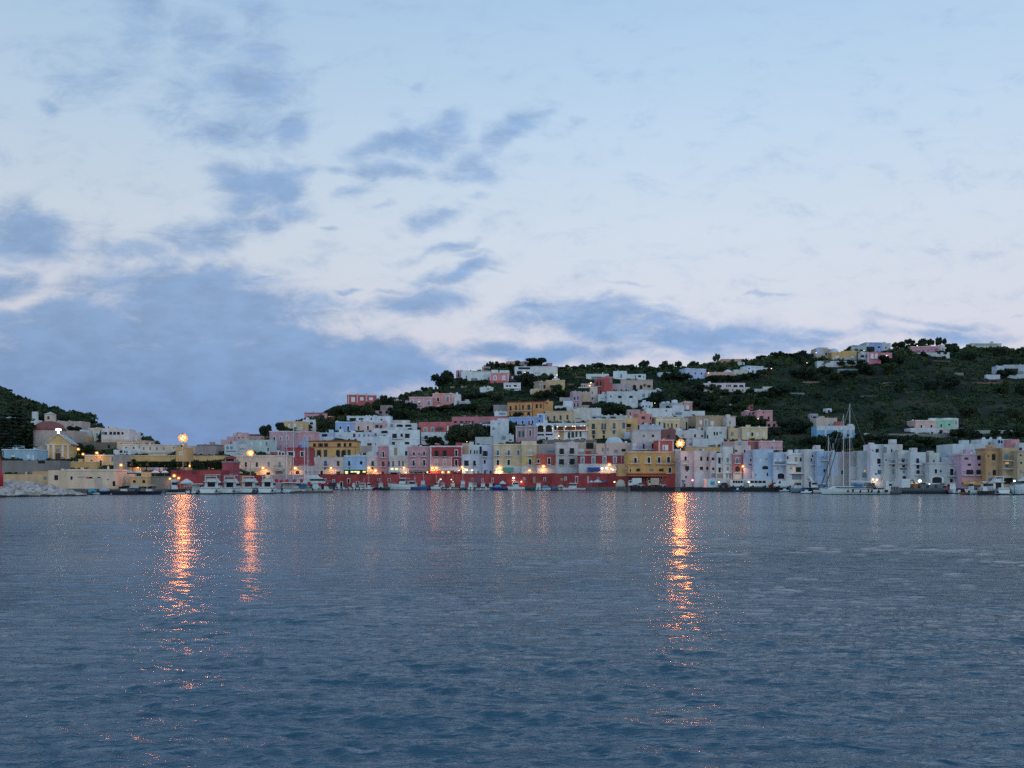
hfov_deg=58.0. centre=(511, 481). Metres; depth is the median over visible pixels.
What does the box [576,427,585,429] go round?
window
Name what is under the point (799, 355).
tree
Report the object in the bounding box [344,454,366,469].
house
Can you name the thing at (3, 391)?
tree
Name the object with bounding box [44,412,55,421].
bell tower
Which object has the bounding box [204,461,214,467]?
tree
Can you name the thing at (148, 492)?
boat
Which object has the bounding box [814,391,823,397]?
tree
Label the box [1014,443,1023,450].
house
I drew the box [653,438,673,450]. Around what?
house
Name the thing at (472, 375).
house
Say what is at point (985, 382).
terrace wall
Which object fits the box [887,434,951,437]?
retaining wall
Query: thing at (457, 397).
house
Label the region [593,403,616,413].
tree
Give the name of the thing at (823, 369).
tree
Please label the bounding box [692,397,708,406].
tree
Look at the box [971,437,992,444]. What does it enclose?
house
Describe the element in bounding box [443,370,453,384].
tree
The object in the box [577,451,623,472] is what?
house
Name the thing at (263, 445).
house
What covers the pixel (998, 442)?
house
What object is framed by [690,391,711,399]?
tree
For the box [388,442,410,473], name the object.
house
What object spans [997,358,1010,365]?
tree
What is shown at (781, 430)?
tree
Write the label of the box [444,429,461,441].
tree
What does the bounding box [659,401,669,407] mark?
house
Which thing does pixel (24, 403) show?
tree
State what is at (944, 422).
house
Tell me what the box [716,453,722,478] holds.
house
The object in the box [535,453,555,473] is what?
house
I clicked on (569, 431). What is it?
house
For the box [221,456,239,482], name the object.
building
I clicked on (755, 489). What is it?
quay kerb
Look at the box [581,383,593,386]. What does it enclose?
house
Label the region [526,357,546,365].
tree
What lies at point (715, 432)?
house
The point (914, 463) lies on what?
house
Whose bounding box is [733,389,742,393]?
tree
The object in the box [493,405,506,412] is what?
house
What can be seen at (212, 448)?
house
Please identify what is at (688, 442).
house
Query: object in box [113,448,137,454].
house
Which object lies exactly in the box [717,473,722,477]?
window
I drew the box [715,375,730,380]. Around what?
tree
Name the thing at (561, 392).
tree
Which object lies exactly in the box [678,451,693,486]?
house
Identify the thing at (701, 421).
house
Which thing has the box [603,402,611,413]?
tree
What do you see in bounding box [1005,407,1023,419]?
tree
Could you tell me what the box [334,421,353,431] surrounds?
house
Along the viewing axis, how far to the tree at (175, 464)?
275.88 m
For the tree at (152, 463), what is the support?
on the hillside
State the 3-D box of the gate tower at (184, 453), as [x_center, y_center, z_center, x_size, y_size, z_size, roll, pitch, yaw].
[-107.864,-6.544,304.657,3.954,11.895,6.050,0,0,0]
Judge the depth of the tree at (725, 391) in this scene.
555.94 m
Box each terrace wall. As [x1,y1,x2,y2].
[542,440,596,443]
[802,381,821,382]
[918,352,949,358]
[972,382,998,383]
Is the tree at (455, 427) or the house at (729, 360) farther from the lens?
the house at (729, 360)
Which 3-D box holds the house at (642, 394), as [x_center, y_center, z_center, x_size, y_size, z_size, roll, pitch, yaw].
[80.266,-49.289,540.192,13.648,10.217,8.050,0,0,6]
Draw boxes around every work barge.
[884,481,902,493]
[895,479,949,493]
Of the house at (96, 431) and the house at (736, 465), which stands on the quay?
the house at (736, 465)
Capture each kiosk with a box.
[344,470,366,473]
[704,479,725,486]
[726,479,742,486]
[743,479,760,486]
[761,479,771,487]
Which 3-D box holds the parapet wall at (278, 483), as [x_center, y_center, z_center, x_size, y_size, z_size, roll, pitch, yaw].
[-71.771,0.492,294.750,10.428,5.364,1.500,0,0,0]
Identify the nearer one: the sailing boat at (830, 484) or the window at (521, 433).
the sailing boat at (830, 484)
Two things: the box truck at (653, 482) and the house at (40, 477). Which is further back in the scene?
the box truck at (653, 482)
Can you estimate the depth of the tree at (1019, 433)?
417.69 m
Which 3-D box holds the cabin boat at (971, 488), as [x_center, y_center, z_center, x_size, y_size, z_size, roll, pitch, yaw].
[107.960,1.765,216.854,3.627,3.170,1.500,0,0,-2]
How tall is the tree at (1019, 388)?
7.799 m
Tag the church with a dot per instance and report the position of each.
(54, 439)
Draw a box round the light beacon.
[0,451,3,485]
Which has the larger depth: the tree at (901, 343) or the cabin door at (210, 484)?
the tree at (901, 343)
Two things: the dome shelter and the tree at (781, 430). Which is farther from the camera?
the tree at (781, 430)
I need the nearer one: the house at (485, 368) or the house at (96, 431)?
the house at (96, 431)
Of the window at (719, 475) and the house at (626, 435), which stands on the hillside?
the house at (626, 435)
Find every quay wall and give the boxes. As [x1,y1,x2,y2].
[151,476,174,487]
[318,473,674,486]
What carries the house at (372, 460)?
on the hillside
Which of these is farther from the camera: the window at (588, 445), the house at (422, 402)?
the house at (422, 402)
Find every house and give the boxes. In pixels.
[2,447,48,460]
[3,471,47,484]
[31,412,42,424]
[48,469,66,488]
[56,420,89,429]
[66,431,87,442]
[66,466,126,488]
[70,459,100,468]
[80,430,93,441]
[84,453,113,466]
[88,427,101,441]
[101,426,135,441]
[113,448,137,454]
[114,455,130,469]
[116,441,138,449]
[121,443,179,454]
[124,439,154,443]
[125,474,136,485]
[129,460,147,471]
[129,472,150,488]
[134,433,142,439]
[171,467,227,487]
[187,446,196,454]
[197,442,222,455]
[221,437,236,450]
[224,441,239,455]
[233,432,251,439]
[234,453,292,478]
[237,439,276,452]
[239,444,251,454]
[249,434,267,439]
[262,450,284,454]
[269,430,299,450]
[284,421,308,430]
[284,446,314,465]
[291,466,317,483]
[296,430,319,441]
[299,440,307,446]
[302,417,317,430]
[304,411,328,417]
[308,440,360,456]
[314,456,343,473]
[319,430,334,439]
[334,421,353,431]
[334,429,376,439]
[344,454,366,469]
[347,393,376,409]
[347,415,392,422]
[354,421,375,431]
[357,435,391,454]
[367,452,377,473]
[373,427,389,436]
[375,405,392,415]
[375,421,386,428]
[377,446,388,473]
[386,420,417,429]
[388,428,420,445]
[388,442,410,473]
[392,420,409,422]
[408,445,429,473]
[409,397,434,409]
[419,422,454,444]
[430,443,462,473]
[432,392,454,406]
[452,415,508,424]
[454,392,460,404]
[456,370,462,378]
[460,399,470,404]
[461,370,497,380]
[462,442,481,454]
[462,453,481,473]
[479,386,492,391]
[482,365,490,370]
[482,445,493,473]
[490,370,509,382]
[490,418,508,436]
[493,433,513,443]
[493,443,521,473]
[494,411,506,415]
[503,383,520,390]
[507,401,547,416]
[509,415,538,425]
[514,366,532,374]
[515,424,536,441]
[520,361,527,365]
[521,441,536,473]
[529,388,543,393]
[533,366,557,378]
[533,381,545,389]
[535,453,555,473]
[536,420,553,440]
[537,414,545,422]
[537,442,554,453]
[545,400,552,410]
[545,410,573,422]
[546,379,564,393]
[554,422,587,439]
[555,401,572,410]
[555,441,578,473]
[560,397,569,401]
[570,390,580,407]
[573,408,589,421]
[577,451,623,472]
[578,387,596,403]
[578,441,596,453]
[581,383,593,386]
[581,391,592,407]
[581,407,600,414]
[585,419,625,439]
[586,372,608,379]
[590,414,626,418]
[594,377,603,394]
[595,437,610,453]
[598,392,606,402]
[601,376,612,393]
[605,437,629,453]
[606,390,637,407]
[612,383,632,390]
[613,371,626,378]
[616,465,626,475]
[620,379,652,389]
[623,416,637,431]
[623,432,629,439]
[623,451,674,475]
[626,409,639,417]
[627,374,645,379]
[629,429,660,442]
[630,440,652,450]
[634,411,651,424]
[637,388,660,399]
[638,401,652,408]
[638,423,663,429]
[643,408,672,416]
[653,416,679,428]
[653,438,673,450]
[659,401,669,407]
[660,427,675,440]
[669,400,683,417]
[674,449,680,486]
[676,427,703,438]
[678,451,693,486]
[679,368,705,379]
[680,418,687,428]
[681,401,692,410]
[682,445,719,451]
[684,410,704,416]
[684,437,691,446]
[685,415,735,428]
[692,437,723,446]
[694,449,708,486]
[703,381,744,392]
[703,425,726,438]
[706,370,733,376]
[709,451,715,478]
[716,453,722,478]
[719,359,741,362]
[720,447,732,478]
[722,439,733,445]
[723,414,734,427]
[727,426,740,439]
[731,441,750,452]
[732,370,747,375]
[732,453,741,478]
[739,425,767,439]
[740,366,763,372]
[741,410,753,415]
[742,453,751,478]
[747,439,757,449]
[750,447,772,478]
[754,410,772,420]
[757,440,782,451]
[764,421,784,427]
[772,452,785,487]
[785,449,802,487]
[794,445,823,487]
[808,414,817,418]
[810,416,836,426]
[811,347,830,359]
[811,422,854,439]
[814,451,830,485]
[815,361,856,367]
[823,408,831,412]
[827,450,846,486]
[829,349,856,359]
[847,345,865,351]
[847,452,855,485]
[852,451,865,484]
[858,351,866,361]
[860,342,882,351]
[863,443,881,487]
[867,351,880,363]
[881,353,891,357]
[882,439,902,487]
[883,342,890,350]
[894,450,909,480]
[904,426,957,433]
[906,448,926,481]
[907,346,940,352]
[907,418,936,427]
[923,460,955,485]
[926,451,939,461]
[936,418,954,427]
[936,440,985,456]
[940,455,949,461]
[949,449,981,487]
[953,418,957,427]
[967,341,1000,347]
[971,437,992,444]
[975,445,998,483]
[992,365,1003,376]
[993,437,1007,447]
[999,448,1017,487]
[1001,364,1023,378]
[1004,439,1018,447]
[1012,451,1023,486]
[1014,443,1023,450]
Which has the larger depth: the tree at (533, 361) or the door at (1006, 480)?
the tree at (533, 361)
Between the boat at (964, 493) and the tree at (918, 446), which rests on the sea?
the boat at (964, 493)
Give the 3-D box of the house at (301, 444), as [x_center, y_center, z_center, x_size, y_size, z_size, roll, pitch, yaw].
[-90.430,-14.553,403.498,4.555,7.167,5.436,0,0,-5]
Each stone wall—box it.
[2,461,69,473]
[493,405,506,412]
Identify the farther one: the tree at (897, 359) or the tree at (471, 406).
the tree at (897, 359)
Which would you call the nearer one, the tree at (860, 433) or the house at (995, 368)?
the tree at (860, 433)
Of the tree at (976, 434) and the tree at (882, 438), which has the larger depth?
the tree at (976, 434)
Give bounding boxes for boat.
[86,488,97,494]
[98,487,110,494]
[110,489,137,494]
[127,485,140,490]
[135,489,161,494]
[165,491,184,494]
[167,481,187,493]
[186,484,202,493]
[276,482,299,492]
[280,431,290,488]
[288,422,296,478]
[299,435,307,487]
[300,432,311,490]
[309,483,321,490]
[318,483,332,490]
[351,483,355,489]
[356,483,364,489]
[363,483,373,489]
[388,478,410,489]
[407,481,427,489]
[468,482,473,489]
[492,485,502,489]
[507,482,526,489]
[536,483,540,489]
[541,486,550,489]
[562,483,585,489]
[790,482,807,492]
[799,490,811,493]
[813,436,837,493]
[822,445,842,487]
[947,483,960,493]
[959,491,969,494]
[964,482,976,493]
[977,481,995,494]
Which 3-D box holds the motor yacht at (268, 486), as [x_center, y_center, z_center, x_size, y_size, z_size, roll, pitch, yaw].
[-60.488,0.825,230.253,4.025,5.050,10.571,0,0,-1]
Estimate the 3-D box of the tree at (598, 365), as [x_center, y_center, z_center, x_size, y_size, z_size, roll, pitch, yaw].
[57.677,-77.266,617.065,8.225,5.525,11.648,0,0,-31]
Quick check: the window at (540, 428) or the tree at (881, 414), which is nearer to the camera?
the window at (540, 428)
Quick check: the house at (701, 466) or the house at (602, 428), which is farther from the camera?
the house at (602, 428)
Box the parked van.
[774,481,792,487]
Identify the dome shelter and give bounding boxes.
[616,479,626,486]
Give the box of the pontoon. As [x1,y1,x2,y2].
[295,491,331,492]
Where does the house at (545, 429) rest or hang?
on the hillside
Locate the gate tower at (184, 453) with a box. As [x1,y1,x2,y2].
[176,443,192,469]
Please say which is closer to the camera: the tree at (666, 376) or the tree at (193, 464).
the tree at (193, 464)
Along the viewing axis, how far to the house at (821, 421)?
461.50 m
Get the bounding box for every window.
[287,451,294,456]
[310,479,325,480]
[519,431,523,436]
[537,425,544,431]
[545,424,552,431]
[556,427,563,430]
[559,431,563,438]
[565,427,574,429]
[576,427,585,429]
[582,402,592,404]
[586,443,593,448]
[666,456,670,462]
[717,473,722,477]
[776,473,784,478]
[792,474,800,479]
[930,476,943,482]
[949,468,953,475]
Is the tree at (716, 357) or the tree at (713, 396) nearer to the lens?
the tree at (713, 396)
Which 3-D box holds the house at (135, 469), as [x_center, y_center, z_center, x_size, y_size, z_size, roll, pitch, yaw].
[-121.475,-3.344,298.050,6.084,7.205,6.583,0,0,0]
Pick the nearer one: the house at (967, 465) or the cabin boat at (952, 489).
the cabin boat at (952, 489)
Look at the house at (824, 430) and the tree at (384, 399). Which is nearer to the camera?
the house at (824, 430)
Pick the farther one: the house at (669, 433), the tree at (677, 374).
the tree at (677, 374)
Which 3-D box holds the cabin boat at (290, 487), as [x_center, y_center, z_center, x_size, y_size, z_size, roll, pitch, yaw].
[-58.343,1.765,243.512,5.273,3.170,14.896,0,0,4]
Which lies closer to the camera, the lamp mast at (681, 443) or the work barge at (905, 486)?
the work barge at (905, 486)
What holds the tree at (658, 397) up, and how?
on the hillside
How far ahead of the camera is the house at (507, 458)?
339.88 m
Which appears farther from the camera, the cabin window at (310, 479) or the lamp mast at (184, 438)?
the lamp mast at (184, 438)
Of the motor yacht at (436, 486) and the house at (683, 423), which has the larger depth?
the house at (683, 423)
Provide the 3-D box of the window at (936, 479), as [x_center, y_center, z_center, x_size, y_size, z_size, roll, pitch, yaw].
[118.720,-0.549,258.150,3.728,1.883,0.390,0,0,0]
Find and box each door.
[55,453,60,459]
[208,482,214,486]
[245,482,251,486]
[264,482,270,486]
[1004,478,1011,483]
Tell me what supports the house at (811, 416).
on the hillside
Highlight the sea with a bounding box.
[0,490,1023,767]
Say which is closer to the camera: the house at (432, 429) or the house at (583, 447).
the house at (583, 447)
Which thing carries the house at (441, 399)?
on the hillside
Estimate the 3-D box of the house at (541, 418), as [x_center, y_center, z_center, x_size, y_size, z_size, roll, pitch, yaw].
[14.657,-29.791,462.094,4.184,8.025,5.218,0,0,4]
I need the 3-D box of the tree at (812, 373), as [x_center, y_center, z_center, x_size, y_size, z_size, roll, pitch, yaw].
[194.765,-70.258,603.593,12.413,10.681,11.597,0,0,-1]
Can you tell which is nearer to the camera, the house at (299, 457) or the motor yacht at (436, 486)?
the house at (299, 457)
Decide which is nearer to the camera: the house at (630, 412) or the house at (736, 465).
the house at (736, 465)
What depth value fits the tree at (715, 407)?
506.50 m
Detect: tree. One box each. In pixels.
[0,387,6,397]
[0,405,35,447]
[0,418,23,449]
[9,399,32,407]
[38,413,43,421]
[57,414,72,420]
[66,426,81,430]
[77,442,97,454]
[127,461,137,473]
[133,461,144,473]
[141,461,151,471]
[148,461,156,466]
[154,461,164,473]
[160,461,170,473]
[172,461,182,466]
[179,461,188,467]
[191,461,200,467]
[196,461,207,469]
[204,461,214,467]
[210,461,221,469]
[259,424,271,437]
[275,422,284,429]
[312,416,324,428]
[318,414,334,428]
[328,411,335,415]
[330,405,342,415]
[340,404,351,413]
[348,404,359,415]
[351,405,365,415]
[364,402,371,413]
[371,400,380,408]
[379,395,392,404]
[388,407,397,417]
[393,400,403,409]
[394,408,407,418]
[398,394,408,398]
[398,402,410,408]
[405,409,417,420]
[407,403,417,410]
[420,407,430,411]
[424,435,434,444]
[429,436,439,442]
[430,372,454,388]
[439,404,451,408]
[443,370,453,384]
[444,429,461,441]
[450,424,467,439]
[454,423,476,438]
[456,404,469,409]
[456,437,466,443]
[461,393,470,397]
[463,403,477,411]
[468,422,483,439]
[469,392,484,397]
[474,423,487,436]
[482,393,492,397]
[484,426,489,433]
[491,395,502,400]
[509,420,516,432]
[513,412,522,416]
[514,373,527,386]
[520,371,534,386]
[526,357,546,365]
[529,376,538,388]
[533,390,542,397]
[540,375,548,380]
[542,389,554,396]
[552,384,567,391]
[554,407,566,410]
[556,389,564,396]
[564,390,569,396]
[591,363,605,367]
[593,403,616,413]
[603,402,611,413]
[605,402,626,410]
[606,364,618,367]
[610,405,617,413]
[616,405,622,413]
[638,360,649,366]
[649,389,666,403]
[659,360,667,367]
[660,372,673,379]
[672,370,681,378]
[674,360,681,366]
[677,373,693,379]
[679,390,703,398]
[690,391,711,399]
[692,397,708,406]
[694,384,705,390]
[698,401,712,409]
[700,391,718,401]
[701,384,713,389]
[705,375,718,381]
[708,403,725,411]
[712,353,719,361]
[712,384,720,392]
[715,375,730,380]
[719,366,726,371]
[719,389,729,393]
[719,408,731,414]
[724,375,740,381]
[726,404,744,411]
[730,394,744,403]
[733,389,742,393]
[735,415,755,425]
[737,373,750,379]
[737,399,749,409]
[740,392,754,404]
[741,416,756,424]
[745,388,757,393]
[747,372,759,378]
[754,397,770,403]
[754,419,769,425]
[757,369,767,374]
[757,390,775,397]
[767,386,791,394]
[768,404,774,409]
[768,427,785,435]
[770,352,778,357]
[778,420,795,428]
[786,416,800,424]
[787,420,805,433]
[788,369,806,377]
[793,350,809,360]
[798,435,814,444]
[799,421,813,431]
[800,356,806,362]
[800,367,820,379]
[808,434,831,444]
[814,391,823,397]
[815,438,829,448]
[816,365,833,373]
[823,438,840,449]
[825,371,842,382]
[827,430,842,439]
[837,360,845,366]
[838,438,853,448]
[840,369,858,375]
[847,359,855,364]
[848,436,864,447]
[854,431,870,441]
[855,359,865,364]
[855,364,876,374]
[864,440,875,444]
[866,434,878,440]
[873,408,886,418]
[873,414,880,428]
[878,355,889,362]
[878,434,888,442]
[881,362,897,373]
[885,435,906,442]
[888,355,904,363]
[894,382,907,390]
[896,436,917,443]
[897,341,904,347]
[903,439,916,446]
[904,339,915,344]
[907,443,925,451]
[914,413,929,419]
[916,437,928,444]
[918,338,927,343]
[923,360,931,366]
[923,380,943,389]
[926,436,938,447]
[927,338,934,345]
[935,337,946,345]
[935,439,952,444]
[942,375,960,388]
[944,437,959,443]
[945,343,957,348]
[947,345,959,351]
[949,427,970,437]
[958,405,978,417]
[960,353,976,359]
[970,431,982,437]
[990,347,1005,354]
[990,430,1000,435]
[993,380,1009,394]
[995,368,1016,377]
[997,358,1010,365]
[1002,430,1012,435]
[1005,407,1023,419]
[1009,424,1023,430]
[1009,428,1023,436]
[1014,357,1023,363]
[1015,383,1023,394]
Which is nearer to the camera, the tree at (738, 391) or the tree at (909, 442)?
the tree at (909, 442)
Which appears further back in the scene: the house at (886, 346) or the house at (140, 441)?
the house at (886, 346)
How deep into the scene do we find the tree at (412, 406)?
501.75 m
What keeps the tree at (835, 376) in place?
on the hillside
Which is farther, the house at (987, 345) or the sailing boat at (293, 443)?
the house at (987, 345)
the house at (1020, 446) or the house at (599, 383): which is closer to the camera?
the house at (1020, 446)
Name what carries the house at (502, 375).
on the hillside
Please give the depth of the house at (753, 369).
611.88 m
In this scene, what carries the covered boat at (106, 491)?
on the sea
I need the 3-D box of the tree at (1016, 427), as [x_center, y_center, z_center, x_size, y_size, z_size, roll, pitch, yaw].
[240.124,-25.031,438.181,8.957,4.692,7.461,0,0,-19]
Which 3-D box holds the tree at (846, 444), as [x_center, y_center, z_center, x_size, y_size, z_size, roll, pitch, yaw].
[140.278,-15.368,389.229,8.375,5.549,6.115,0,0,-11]
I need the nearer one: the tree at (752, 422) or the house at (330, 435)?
the house at (330, 435)
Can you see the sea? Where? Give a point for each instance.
(464, 628)
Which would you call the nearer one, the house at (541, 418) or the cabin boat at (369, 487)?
the cabin boat at (369, 487)
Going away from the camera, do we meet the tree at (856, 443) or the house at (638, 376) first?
the tree at (856, 443)
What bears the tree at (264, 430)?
on the hillside
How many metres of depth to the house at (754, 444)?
389.75 m
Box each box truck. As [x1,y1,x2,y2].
[628,478,641,486]
[647,478,658,486]
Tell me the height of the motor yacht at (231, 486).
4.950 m
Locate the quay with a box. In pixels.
[68,487,679,492]
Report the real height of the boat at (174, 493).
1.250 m
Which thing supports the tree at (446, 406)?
on the hillside
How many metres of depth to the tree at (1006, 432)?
420.34 m
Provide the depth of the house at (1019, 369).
618.07 m
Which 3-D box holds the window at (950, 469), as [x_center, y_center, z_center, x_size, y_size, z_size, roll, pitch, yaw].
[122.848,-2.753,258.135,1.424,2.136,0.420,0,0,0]
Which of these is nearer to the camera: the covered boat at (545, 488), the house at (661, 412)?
the covered boat at (545, 488)
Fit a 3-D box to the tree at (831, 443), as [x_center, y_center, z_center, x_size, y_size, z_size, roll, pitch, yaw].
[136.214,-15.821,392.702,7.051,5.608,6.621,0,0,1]
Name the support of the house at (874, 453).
on the quay
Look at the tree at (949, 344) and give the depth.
697.72 m
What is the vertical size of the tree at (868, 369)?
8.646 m
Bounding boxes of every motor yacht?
[198,474,222,493]
[219,475,240,493]
[238,476,259,493]
[257,476,276,493]
[297,478,309,488]
[305,472,335,491]
[430,476,441,489]
[803,476,819,492]
[987,476,1011,494]
[1009,475,1023,494]
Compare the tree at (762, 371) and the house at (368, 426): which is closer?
the house at (368, 426)
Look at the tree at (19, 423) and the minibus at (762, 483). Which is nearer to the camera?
the minibus at (762, 483)
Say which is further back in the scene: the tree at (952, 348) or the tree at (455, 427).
the tree at (952, 348)
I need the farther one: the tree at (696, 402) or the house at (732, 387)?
the house at (732, 387)
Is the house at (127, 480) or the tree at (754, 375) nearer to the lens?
the house at (127, 480)
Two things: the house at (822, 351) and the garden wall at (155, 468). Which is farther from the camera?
the house at (822, 351)
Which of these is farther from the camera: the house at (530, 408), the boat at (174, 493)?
the house at (530, 408)
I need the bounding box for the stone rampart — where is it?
[82,442,116,453]
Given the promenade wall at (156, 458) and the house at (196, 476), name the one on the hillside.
the promenade wall at (156, 458)
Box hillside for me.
[0,347,1023,488]
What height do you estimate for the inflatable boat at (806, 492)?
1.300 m
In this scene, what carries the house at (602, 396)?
on the hillside
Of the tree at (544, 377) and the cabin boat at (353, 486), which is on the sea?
the cabin boat at (353, 486)
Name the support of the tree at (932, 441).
on the hillside
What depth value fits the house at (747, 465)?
287.22 m
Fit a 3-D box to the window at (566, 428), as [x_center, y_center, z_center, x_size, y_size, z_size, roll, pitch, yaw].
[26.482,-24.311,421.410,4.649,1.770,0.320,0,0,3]
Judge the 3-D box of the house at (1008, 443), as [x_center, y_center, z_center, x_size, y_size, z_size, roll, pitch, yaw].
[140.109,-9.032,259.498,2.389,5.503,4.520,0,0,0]
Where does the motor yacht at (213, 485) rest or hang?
on the sea
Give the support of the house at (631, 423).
on the hillside
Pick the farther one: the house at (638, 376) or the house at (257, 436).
the house at (638, 376)
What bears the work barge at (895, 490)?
on the sea
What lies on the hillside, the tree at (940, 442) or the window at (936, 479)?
the tree at (940, 442)
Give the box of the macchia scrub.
[0,343,1023,475]
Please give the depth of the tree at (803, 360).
647.35 m
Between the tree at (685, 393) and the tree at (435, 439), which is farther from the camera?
the tree at (685, 393)
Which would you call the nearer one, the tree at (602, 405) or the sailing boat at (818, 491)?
the sailing boat at (818, 491)
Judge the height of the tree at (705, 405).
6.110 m
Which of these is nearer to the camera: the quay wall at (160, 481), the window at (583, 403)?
the quay wall at (160, 481)
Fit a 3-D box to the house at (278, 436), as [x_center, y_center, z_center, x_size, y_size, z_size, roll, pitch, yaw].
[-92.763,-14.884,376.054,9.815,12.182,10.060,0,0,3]
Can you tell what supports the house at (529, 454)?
on the hillside
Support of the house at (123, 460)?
on the hillside
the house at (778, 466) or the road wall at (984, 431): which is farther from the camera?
the road wall at (984, 431)
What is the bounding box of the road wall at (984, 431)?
[975,430,1012,433]
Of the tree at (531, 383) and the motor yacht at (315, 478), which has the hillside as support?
the tree at (531, 383)
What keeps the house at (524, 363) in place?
on the hillside
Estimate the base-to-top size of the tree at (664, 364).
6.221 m
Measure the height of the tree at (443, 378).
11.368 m
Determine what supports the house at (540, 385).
on the hillside
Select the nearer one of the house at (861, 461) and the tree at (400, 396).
the house at (861, 461)
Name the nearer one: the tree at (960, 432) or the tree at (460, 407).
the tree at (960, 432)
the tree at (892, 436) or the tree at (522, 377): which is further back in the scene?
the tree at (522, 377)
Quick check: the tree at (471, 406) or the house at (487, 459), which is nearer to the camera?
the house at (487, 459)
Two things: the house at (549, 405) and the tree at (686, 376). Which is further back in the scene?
the tree at (686, 376)
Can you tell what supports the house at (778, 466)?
on the quay
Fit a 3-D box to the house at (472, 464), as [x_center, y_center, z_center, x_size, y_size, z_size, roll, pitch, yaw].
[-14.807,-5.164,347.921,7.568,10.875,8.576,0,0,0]
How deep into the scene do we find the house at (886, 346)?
685.80 m
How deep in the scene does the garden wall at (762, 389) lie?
562.98 m
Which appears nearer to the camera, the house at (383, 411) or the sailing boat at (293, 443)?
the sailing boat at (293, 443)
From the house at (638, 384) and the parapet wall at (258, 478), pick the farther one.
the house at (638, 384)
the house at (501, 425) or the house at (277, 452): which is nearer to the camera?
the house at (277, 452)
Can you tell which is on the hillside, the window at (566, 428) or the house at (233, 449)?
the house at (233, 449)
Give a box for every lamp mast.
[178,433,187,469]
[246,449,253,474]
[676,438,684,486]
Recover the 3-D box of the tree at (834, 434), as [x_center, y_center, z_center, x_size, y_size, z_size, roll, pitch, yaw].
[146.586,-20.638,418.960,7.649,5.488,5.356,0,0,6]
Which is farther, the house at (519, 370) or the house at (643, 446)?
the house at (519, 370)
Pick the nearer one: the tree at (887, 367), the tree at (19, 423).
the tree at (19, 423)
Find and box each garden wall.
[147,467,166,471]
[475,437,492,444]
[755,387,769,391]
[984,375,999,378]
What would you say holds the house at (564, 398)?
on the hillside
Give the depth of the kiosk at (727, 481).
285.00 m
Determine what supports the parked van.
on the quay
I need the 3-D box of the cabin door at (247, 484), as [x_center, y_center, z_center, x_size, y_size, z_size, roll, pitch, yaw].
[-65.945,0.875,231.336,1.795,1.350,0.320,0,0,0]
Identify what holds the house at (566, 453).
on the hillside
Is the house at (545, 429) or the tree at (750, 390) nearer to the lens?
the house at (545, 429)
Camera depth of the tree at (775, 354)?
658.51 m
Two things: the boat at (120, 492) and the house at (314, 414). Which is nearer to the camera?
the boat at (120, 492)
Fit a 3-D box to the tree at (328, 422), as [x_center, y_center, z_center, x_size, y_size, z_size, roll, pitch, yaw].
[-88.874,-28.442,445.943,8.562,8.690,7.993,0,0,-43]
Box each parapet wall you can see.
[240,475,250,486]
[251,475,265,486]
[270,475,303,488]
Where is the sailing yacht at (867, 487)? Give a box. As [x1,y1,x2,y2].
[819,405,889,494]
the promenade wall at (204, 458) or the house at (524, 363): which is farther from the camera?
the house at (524, 363)
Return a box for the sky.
[0,0,1023,445]
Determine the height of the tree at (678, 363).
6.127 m
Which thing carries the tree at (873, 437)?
on the hillside
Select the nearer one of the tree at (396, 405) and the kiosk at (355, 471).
the kiosk at (355, 471)
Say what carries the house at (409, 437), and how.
on the hillside
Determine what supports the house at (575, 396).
on the hillside
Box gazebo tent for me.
[180,478,192,486]
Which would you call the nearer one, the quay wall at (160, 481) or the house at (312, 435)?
the quay wall at (160, 481)
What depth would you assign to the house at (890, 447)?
267.33 m
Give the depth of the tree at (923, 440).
391.85 m
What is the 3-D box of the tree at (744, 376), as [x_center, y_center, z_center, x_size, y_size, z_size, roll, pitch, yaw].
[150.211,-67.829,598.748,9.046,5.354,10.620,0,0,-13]
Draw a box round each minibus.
[729,480,743,486]
[748,480,768,486]
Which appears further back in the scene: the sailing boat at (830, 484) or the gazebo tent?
the gazebo tent
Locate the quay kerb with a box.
[631,487,1011,492]
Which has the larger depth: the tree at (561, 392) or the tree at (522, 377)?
the tree at (522, 377)
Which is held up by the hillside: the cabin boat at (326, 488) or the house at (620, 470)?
the house at (620, 470)
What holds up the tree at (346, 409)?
on the hillside
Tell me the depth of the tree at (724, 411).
498.63 m
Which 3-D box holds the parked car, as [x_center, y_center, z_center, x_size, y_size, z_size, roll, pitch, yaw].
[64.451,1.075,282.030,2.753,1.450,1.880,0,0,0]
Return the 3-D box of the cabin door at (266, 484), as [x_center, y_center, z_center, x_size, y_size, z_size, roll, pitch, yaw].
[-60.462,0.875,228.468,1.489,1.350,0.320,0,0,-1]
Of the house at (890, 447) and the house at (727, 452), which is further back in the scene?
the house at (727, 452)
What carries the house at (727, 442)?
on the hillside
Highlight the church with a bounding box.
[33,421,78,459]
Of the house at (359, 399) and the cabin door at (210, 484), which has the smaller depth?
the cabin door at (210, 484)
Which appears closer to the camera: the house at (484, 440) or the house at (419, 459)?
the house at (419, 459)
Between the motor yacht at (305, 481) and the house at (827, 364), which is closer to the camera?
the motor yacht at (305, 481)
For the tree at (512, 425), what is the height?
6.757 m
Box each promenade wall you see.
[131,455,175,461]
[193,456,225,460]
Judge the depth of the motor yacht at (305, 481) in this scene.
249.58 m
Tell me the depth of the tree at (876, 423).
445.77 m
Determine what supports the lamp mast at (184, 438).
on the hillside
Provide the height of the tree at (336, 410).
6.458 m
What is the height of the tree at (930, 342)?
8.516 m
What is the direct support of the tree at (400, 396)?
on the hillside
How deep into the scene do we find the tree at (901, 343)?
686.34 m
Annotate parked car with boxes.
[718,483,727,486]

